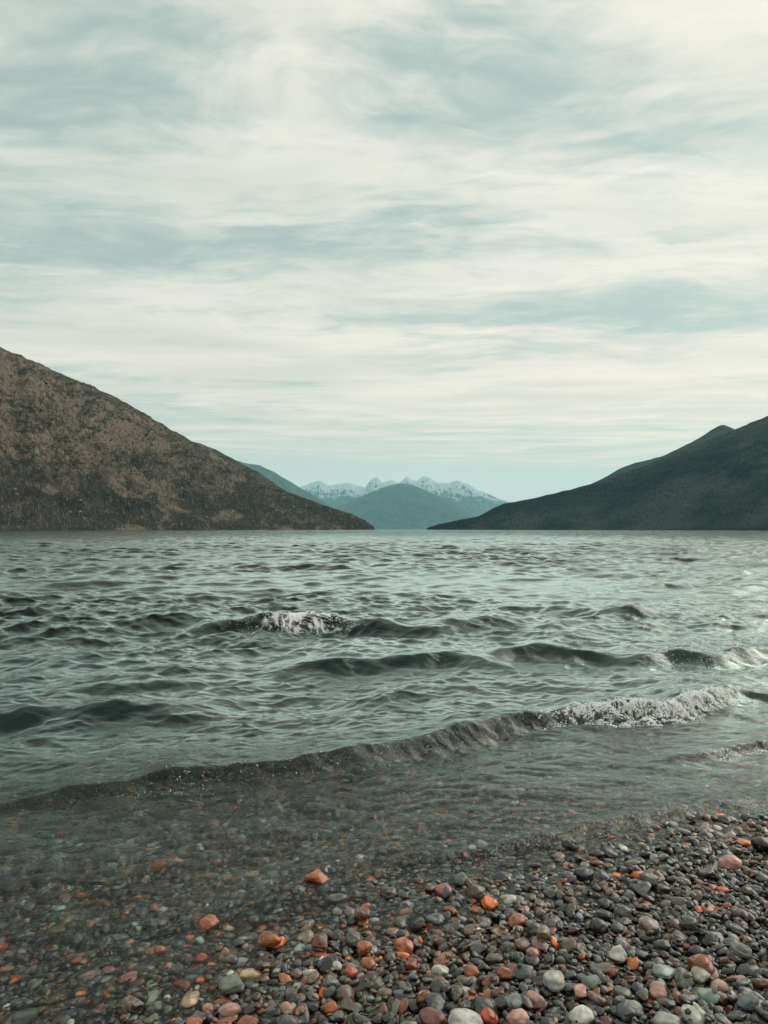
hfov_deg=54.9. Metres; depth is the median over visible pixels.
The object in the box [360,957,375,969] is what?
pebble
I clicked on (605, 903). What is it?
pebble
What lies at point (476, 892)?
pebble
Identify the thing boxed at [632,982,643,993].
pebble
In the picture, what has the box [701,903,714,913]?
pebble
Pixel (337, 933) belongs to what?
pebble
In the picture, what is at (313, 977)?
pebble
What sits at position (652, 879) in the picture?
pebble
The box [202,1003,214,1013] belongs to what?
pebble
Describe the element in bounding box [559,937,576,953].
pebble
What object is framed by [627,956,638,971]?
pebble
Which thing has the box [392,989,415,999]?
pebble
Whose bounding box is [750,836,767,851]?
pebble
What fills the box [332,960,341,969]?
pebble
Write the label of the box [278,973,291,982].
pebble
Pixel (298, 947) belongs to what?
pebble
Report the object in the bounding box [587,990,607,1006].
pebble
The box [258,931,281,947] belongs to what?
pebble
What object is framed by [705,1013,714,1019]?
pebble
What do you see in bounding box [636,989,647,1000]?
pebble
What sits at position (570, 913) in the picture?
pebble
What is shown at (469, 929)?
pebble
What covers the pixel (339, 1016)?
pebble
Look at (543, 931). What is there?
pebble
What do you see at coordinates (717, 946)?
pebble
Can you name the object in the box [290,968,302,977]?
pebble
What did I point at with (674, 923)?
pebble
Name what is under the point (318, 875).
pebble
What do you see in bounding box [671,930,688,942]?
pebble
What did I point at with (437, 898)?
pebble
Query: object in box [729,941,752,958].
pebble
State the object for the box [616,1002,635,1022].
pebble
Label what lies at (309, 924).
pebble
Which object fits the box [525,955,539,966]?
pebble
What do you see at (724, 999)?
pebble
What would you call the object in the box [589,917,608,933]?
pebble
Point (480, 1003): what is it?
pebble
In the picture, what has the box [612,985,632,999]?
pebble
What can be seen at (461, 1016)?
pebble
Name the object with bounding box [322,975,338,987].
pebble
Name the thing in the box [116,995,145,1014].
pebble
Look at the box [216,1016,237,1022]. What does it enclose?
pebble
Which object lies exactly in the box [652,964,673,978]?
pebble
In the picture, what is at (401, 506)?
mountain
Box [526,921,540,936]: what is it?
pebble
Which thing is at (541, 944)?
pebble
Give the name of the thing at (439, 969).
pebble
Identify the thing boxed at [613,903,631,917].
pebble
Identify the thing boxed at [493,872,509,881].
pebble
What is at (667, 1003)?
pebble
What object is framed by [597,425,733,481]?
forested ridge
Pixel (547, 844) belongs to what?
pebble
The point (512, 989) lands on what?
pebble
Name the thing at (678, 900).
pebble
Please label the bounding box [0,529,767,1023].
lake water
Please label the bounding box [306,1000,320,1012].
pebble
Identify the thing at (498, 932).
pebble
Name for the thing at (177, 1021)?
pebble
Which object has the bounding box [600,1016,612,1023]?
pebble
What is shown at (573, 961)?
pebble
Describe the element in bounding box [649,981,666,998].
pebble
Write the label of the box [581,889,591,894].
pebble
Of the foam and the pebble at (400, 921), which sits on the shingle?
the pebble at (400, 921)
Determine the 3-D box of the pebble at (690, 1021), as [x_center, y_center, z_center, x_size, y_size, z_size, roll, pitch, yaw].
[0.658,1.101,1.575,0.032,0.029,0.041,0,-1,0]
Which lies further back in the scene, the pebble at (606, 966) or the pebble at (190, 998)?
the pebble at (606, 966)
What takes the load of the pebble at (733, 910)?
on the shingle
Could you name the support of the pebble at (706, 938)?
on the shingle
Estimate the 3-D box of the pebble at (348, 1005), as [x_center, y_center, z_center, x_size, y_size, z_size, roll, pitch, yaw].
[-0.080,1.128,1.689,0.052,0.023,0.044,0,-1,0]
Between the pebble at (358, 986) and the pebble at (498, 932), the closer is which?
the pebble at (358, 986)
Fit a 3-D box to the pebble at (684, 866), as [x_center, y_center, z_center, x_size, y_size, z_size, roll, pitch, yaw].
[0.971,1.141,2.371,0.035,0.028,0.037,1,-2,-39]
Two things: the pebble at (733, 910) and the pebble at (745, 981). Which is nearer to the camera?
the pebble at (745, 981)
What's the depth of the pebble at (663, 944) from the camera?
1.88 m
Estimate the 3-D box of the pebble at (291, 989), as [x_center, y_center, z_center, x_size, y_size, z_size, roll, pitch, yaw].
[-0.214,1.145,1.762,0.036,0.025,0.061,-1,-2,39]
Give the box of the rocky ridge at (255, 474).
[194,442,280,488]
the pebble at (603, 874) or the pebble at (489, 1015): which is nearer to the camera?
the pebble at (489, 1015)
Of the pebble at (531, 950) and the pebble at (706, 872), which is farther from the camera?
the pebble at (706, 872)
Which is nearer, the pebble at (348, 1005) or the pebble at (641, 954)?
the pebble at (348, 1005)
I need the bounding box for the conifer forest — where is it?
[427,422,767,528]
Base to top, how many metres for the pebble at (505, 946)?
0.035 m
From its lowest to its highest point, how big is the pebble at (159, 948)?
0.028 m
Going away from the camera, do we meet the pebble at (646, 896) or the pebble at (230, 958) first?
the pebble at (230, 958)
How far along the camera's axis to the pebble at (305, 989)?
1.75 m
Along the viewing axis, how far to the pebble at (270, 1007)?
1.70 m
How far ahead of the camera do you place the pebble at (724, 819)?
2.78 m
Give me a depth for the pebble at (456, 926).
2.04 m
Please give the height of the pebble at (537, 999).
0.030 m
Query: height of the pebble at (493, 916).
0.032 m
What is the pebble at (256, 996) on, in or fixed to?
on the shingle
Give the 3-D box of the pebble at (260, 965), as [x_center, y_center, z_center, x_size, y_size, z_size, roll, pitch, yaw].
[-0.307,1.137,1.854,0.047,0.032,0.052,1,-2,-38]
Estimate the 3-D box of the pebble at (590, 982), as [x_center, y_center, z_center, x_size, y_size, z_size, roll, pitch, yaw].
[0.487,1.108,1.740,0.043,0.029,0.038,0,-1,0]
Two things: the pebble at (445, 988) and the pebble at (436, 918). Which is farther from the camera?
the pebble at (436, 918)
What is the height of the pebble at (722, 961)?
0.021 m
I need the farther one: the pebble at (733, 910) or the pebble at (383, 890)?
the pebble at (383, 890)
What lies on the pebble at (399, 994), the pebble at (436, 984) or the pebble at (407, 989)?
the pebble at (407, 989)
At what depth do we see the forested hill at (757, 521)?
1512.24 m
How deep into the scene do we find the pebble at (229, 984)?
1.76 m
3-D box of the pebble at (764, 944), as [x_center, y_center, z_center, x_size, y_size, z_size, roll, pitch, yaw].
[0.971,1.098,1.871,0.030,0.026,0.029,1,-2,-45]
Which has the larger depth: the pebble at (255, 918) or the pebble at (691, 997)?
the pebble at (255, 918)
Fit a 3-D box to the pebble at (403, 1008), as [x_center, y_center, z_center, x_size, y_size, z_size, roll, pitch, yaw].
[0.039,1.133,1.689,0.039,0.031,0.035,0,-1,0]
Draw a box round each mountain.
[236,460,334,508]
[300,476,508,516]
[335,483,476,528]
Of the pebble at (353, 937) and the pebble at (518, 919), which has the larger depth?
the pebble at (518, 919)
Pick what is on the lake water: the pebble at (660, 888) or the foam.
the foam
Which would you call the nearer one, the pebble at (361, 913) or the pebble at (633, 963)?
the pebble at (633, 963)
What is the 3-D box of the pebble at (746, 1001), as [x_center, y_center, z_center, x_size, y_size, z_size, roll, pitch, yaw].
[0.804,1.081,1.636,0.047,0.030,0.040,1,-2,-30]
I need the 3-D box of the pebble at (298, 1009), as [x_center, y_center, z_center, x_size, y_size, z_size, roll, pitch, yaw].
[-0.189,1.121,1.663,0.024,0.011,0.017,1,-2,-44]
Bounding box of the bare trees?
[0,398,373,528]
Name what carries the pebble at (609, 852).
on the shingle
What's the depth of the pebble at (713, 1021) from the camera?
1.58 m
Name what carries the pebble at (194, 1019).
on the shingle
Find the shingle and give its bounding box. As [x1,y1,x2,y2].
[120,811,767,1023]
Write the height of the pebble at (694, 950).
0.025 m
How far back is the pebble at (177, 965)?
1.85 m
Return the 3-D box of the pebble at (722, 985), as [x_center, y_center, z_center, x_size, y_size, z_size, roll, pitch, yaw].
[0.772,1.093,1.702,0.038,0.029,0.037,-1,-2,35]
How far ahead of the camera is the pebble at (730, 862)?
2.38 m
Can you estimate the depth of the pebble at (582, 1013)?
1.61 m
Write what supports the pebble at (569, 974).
on the shingle
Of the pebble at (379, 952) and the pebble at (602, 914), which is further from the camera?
the pebble at (602, 914)
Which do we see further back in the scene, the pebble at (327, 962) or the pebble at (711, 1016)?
the pebble at (327, 962)
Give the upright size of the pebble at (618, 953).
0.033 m
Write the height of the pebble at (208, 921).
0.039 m
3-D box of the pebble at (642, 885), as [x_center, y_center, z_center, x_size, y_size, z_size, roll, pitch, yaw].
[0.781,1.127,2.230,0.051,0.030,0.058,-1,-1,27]
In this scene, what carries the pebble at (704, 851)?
on the shingle
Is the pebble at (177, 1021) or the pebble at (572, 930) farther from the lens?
the pebble at (572, 930)
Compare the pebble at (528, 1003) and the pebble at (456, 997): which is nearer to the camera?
the pebble at (528, 1003)
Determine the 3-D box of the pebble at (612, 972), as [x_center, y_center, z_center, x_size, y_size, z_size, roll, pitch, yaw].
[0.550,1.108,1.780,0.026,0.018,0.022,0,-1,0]
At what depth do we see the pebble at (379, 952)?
1.90 m
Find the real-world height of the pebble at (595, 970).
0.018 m
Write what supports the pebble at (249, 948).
on the shingle
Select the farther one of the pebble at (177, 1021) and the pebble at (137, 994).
the pebble at (137, 994)
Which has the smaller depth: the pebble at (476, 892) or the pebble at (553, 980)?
the pebble at (553, 980)
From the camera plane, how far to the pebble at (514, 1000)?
1.65 m
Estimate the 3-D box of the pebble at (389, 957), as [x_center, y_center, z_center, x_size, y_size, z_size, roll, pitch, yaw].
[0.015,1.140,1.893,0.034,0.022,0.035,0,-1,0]
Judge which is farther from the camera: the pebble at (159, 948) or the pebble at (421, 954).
the pebble at (159, 948)
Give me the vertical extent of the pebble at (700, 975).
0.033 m
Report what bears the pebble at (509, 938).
on the shingle
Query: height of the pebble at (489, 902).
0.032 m
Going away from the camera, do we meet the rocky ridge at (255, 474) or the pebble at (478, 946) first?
the pebble at (478, 946)
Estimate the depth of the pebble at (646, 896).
2.18 m
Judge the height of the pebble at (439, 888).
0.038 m
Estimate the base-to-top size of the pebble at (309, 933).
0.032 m
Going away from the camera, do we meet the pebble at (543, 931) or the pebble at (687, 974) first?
the pebble at (687, 974)
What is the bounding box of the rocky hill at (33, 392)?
[0,347,374,529]
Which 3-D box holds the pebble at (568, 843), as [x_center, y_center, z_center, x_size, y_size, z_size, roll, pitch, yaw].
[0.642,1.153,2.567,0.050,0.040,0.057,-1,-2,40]
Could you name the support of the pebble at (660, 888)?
on the shingle
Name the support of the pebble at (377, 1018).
on the shingle
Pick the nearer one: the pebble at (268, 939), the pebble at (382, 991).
the pebble at (382, 991)
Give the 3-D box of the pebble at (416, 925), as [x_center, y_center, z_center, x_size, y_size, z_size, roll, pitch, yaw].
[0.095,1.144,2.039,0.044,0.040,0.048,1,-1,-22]
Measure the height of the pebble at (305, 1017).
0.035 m
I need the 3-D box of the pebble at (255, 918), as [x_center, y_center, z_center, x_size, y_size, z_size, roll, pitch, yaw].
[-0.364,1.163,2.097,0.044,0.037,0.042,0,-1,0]
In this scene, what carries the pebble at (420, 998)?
on the pebble at (414, 1006)
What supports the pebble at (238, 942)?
on the shingle
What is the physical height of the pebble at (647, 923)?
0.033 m
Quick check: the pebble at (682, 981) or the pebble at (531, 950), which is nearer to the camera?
the pebble at (682, 981)
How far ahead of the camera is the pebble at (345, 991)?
1.71 m
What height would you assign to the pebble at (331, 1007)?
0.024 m
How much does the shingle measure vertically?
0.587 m
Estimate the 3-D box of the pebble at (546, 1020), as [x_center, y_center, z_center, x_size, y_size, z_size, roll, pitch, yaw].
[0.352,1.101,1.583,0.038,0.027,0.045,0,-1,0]
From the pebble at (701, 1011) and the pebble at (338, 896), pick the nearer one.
the pebble at (701, 1011)
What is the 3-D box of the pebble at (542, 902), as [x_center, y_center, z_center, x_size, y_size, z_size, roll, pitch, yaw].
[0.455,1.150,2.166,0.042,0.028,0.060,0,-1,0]
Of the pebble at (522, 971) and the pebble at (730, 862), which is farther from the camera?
the pebble at (730, 862)
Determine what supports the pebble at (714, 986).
on the pebble at (707, 994)
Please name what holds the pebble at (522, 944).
on the shingle
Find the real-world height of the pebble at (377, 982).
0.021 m
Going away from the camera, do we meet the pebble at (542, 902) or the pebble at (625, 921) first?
the pebble at (625, 921)
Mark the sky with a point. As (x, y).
(508, 250)
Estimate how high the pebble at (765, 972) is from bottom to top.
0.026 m
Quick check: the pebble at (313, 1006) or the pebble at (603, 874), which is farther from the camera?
the pebble at (603, 874)
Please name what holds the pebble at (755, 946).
on the shingle
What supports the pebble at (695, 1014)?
on the shingle
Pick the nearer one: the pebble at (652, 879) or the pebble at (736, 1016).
the pebble at (736, 1016)
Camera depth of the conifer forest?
1592.57 m
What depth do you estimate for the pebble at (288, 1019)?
1.63 m
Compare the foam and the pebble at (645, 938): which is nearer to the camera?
the pebble at (645, 938)
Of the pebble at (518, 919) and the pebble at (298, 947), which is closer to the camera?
the pebble at (298, 947)
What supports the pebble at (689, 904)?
on the shingle
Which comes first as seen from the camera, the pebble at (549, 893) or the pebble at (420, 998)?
the pebble at (420, 998)
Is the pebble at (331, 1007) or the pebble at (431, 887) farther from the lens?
the pebble at (431, 887)
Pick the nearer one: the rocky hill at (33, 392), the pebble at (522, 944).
the pebble at (522, 944)
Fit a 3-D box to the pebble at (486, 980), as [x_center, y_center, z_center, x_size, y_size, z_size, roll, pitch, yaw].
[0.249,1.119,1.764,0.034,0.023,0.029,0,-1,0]
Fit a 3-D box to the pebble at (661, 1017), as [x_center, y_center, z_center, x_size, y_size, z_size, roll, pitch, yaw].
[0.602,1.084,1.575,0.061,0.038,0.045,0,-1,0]
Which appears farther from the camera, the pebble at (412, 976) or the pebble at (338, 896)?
the pebble at (338, 896)
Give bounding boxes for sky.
[0,0,767,501]
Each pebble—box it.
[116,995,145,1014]
[122,1012,130,1021]
[132,992,142,996]
[153,1001,161,1008]
[155,945,164,950]
[170,963,182,968]
[172,1019,185,1023]
[182,991,199,1007]
[185,1015,202,1023]
[199,914,218,928]
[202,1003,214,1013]
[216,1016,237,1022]
[218,975,242,993]
[218,1003,240,1016]
[220,947,228,952]
[221,954,237,962]
[232,939,244,945]
[236,1014,258,1023]
[239,967,261,980]
[242,1002,256,1014]
[243,979,258,987]
[244,945,253,951]
[249,915,258,920]
[251,961,271,970]
[251,992,260,1000]
[257,951,274,962]
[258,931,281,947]
[265,1003,274,1010]
[276,1015,301,1023]
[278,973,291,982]
[279,1001,294,1013]
[284,986,300,995]
[286,992,298,1003]
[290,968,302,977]
[294,943,304,950]
[295,1003,310,1022]
[296,1005,305,1014]
[297,929,313,939]
[298,919,313,932]
[300,984,318,993]
[304,869,328,882]
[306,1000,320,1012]
[308,971,319,983]
[311,934,327,950]
[319,953,338,972]
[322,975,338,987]
[322,986,336,998]
[323,1001,338,1013]
[327,893,347,900]
[328,1010,347,1022]
[331,929,343,938]
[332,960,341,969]
[337,984,353,1000]
[339,998,359,1012]
[344,965,357,977]
[345,928,362,947]
[351,975,368,994]
[352,1011,361,1022]
[354,907,370,920]
[356,940,372,955]
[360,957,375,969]
[372,977,381,989]
[372,1012,382,1023]
[374,949,384,956]
[376,987,391,998]
[380,887,396,897]
[381,1011,394,1023]
[383,952,395,963]
[386,1017,395,1023]
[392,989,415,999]
[392,998,399,1012]
[393,916,405,926]
[394,937,413,953]
[397,998,408,1015]
[400,1021,416,1023]
[402,986,412,991]
[403,959,418,969]
[408,973,418,979]
[408,998,423,1012]
[410,919,426,931]
[416,990,430,1003]
[419,951,431,960]
[419,1007,447,1023]
[425,992,445,1011]
[426,883,438,891]
[426,912,444,923]
[429,978,444,992]
[431,964,448,975]
[433,896,442,901]
[433,952,450,964]
[435,883,452,896]
[438,942,452,951]
[440,983,450,993]
[442,886,450,897]
[443,906,457,914]
[448,1008,482,1023]
[449,922,463,930]
[453,992,460,1001]
[454,872,468,885]
[463,924,475,936]
[464,965,479,976]
[466,885,485,899]
[469,939,486,953]
[473,996,497,1012]
[481,895,498,909]
[481,975,494,986]
[481,1007,497,1023]
[482,917,491,926]
[485,953,503,963]
[486,911,499,921]
[490,988,503,998]
[491,927,508,936]
[492,966,512,979]
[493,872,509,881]
[493,995,507,1010]
[498,935,514,944]
[499,941,517,952]
[500,894,516,903]
[506,986,521,993]
[506,1008,528,1023]
[507,993,522,1008]
[508,913,527,928]
[513,951,526,963]
[514,903,524,912]
[514,938,530,952]
[514,964,531,979]
[519,994,533,1009]
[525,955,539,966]
[525,990,544,1008]
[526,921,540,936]
[526,946,540,956]
[531,936,549,950]
[533,898,546,906]
[536,925,551,939]
[539,1017,555,1023]
[542,888,555,899]
[543,913,560,926]
[543,970,564,991]
[544,841,550,847]
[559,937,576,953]
[561,838,577,848]
[562,952,577,965]
[563,982,576,991]
[564,969,577,979]
[566,927,580,934]
[567,908,574,917]
[568,1005,593,1023]
[574,867,593,879]
[574,983,586,997]
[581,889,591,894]
[581,975,599,990]
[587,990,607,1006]
[588,849,604,857]
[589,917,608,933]
[589,967,603,974]
[591,1018,604,1023]
[593,909,612,920]
[598,962,615,974]
[599,870,609,877]
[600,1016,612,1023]
[601,899,609,908]
[603,848,617,857]
[607,968,617,976]
[608,945,626,962]
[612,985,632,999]
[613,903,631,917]
[615,937,627,946]
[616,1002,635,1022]
[618,844,628,851]
[619,917,631,926]
[625,1000,641,1015]
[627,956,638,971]
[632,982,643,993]
[634,880,651,893]
[635,949,649,959]
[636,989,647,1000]
[638,916,659,933]
[638,934,654,942]
[639,872,658,886]
[639,891,655,902]
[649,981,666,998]
[652,883,670,894]
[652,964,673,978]
[653,939,670,950]
[653,1011,679,1023]
[656,997,676,1009]
[657,853,668,860]
[668,918,683,931]
[669,896,686,905]
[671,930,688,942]
[673,967,694,989]
[679,915,698,928]
[679,992,697,1002]
[680,862,692,871]
[680,1004,705,1023]
[683,971,691,977]
[686,901,693,909]
[686,954,713,974]
[686,1019,698,1023]
[687,945,702,956]
[688,936,699,944]
[690,966,710,983]
[693,1002,705,1017]
[696,987,719,1004]
[698,847,711,856]
[698,867,713,876]
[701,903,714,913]
[701,933,714,946]
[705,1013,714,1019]
[706,1020,716,1023]
[710,943,725,951]
[710,978,727,992]
[711,983,717,993]
[714,1013,732,1023]
[717,815,730,823]
[717,990,728,1004]
[718,854,742,869]
[718,957,729,966]
[721,966,735,975]
[724,949,741,963]
[724,1010,745,1021]
[725,922,745,936]
[729,906,747,916]
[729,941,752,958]
[736,964,759,976]
[736,977,751,985]
[737,992,758,1010]
[741,941,760,952]
[742,886,758,897]
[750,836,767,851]
[752,978,767,988]
[755,1007,767,1020]
[760,967,767,978]
[761,941,767,949]
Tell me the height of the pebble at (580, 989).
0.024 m
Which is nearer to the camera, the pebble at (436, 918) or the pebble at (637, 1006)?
the pebble at (637, 1006)
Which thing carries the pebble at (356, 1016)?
on the shingle
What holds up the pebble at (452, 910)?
on the shingle
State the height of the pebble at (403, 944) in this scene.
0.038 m
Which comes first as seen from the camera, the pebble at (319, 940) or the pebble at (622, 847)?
the pebble at (319, 940)
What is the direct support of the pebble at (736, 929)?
on the shingle
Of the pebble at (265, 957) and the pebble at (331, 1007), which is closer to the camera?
the pebble at (331, 1007)
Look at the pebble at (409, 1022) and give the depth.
1.60 m
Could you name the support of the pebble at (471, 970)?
on the shingle
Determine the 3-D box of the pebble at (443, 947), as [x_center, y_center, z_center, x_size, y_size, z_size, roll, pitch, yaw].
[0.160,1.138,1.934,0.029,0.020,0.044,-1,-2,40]
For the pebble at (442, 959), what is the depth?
1.86 m
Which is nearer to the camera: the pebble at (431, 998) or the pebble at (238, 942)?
the pebble at (431, 998)
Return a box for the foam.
[99,609,767,878]
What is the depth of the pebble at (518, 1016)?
1.60 m
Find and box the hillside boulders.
[1,349,374,528]
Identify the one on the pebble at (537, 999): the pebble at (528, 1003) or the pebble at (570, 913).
the pebble at (528, 1003)
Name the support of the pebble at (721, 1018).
on the shingle
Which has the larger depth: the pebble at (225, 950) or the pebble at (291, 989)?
the pebble at (225, 950)
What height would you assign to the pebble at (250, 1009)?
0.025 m
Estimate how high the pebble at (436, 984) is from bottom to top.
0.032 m
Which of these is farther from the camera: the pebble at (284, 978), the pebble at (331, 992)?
the pebble at (284, 978)
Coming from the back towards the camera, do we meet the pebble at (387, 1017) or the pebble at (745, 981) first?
the pebble at (745, 981)
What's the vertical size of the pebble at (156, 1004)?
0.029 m
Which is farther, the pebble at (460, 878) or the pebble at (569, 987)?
the pebble at (460, 878)
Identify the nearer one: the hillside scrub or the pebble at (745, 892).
the pebble at (745, 892)
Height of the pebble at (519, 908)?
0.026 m
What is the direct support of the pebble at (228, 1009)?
on the shingle
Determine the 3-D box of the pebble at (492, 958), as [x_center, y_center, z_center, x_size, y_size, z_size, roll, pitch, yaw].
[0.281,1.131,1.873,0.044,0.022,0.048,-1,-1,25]
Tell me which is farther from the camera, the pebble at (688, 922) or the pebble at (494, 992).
the pebble at (688, 922)
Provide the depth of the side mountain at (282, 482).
11637.68 m
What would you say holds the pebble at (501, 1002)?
on the shingle
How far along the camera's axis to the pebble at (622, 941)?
1.91 m
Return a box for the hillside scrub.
[0,348,373,528]
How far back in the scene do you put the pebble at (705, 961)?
1.76 m
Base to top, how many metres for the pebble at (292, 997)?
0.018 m
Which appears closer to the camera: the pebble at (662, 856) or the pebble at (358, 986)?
the pebble at (358, 986)
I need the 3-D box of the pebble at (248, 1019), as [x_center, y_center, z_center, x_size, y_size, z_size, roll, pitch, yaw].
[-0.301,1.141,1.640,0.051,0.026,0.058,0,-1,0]
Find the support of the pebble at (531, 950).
on the shingle
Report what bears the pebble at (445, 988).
on the shingle
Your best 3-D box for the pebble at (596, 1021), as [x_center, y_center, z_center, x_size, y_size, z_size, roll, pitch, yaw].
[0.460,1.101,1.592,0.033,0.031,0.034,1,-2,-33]
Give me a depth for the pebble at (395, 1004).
1.68 m
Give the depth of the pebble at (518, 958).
1.87 m
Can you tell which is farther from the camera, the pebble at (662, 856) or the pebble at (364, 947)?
the pebble at (662, 856)
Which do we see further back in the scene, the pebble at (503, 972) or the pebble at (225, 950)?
the pebble at (225, 950)
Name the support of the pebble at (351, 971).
on the shingle
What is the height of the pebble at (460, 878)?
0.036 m
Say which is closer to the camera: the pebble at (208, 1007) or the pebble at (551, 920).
the pebble at (208, 1007)
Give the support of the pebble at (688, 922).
on the shingle
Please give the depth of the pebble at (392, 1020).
1.63 m
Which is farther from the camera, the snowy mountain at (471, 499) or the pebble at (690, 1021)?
the snowy mountain at (471, 499)
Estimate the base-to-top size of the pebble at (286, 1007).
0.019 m
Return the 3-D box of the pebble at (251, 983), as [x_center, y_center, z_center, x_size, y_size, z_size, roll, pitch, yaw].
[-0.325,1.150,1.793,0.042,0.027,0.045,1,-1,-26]
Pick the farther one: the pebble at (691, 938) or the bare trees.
the bare trees
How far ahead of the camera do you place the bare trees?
1236.51 m
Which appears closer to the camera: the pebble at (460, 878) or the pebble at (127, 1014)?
the pebble at (127, 1014)
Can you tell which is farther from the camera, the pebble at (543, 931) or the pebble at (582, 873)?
the pebble at (582, 873)
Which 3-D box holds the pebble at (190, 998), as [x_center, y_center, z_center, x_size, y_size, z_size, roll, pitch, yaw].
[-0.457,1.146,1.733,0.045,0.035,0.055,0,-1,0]
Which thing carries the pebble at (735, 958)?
on the shingle
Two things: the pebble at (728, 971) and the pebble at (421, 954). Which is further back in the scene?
the pebble at (421, 954)
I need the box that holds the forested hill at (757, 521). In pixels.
[426,416,767,529]
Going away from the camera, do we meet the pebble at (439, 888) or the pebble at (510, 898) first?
the pebble at (510, 898)
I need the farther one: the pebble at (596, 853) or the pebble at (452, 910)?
the pebble at (596, 853)
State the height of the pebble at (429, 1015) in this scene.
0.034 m
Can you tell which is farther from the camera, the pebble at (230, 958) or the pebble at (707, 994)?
the pebble at (230, 958)
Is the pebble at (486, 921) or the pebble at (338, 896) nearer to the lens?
the pebble at (486, 921)
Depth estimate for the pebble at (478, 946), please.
1.92 m
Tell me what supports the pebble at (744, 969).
on the shingle
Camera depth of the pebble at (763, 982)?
1.71 m
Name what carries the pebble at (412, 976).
on the shingle
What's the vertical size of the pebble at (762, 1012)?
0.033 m
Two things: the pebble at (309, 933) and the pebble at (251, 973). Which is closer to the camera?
the pebble at (251, 973)
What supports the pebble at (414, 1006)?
on the shingle
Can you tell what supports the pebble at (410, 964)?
on the shingle
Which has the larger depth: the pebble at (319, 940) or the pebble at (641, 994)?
the pebble at (319, 940)

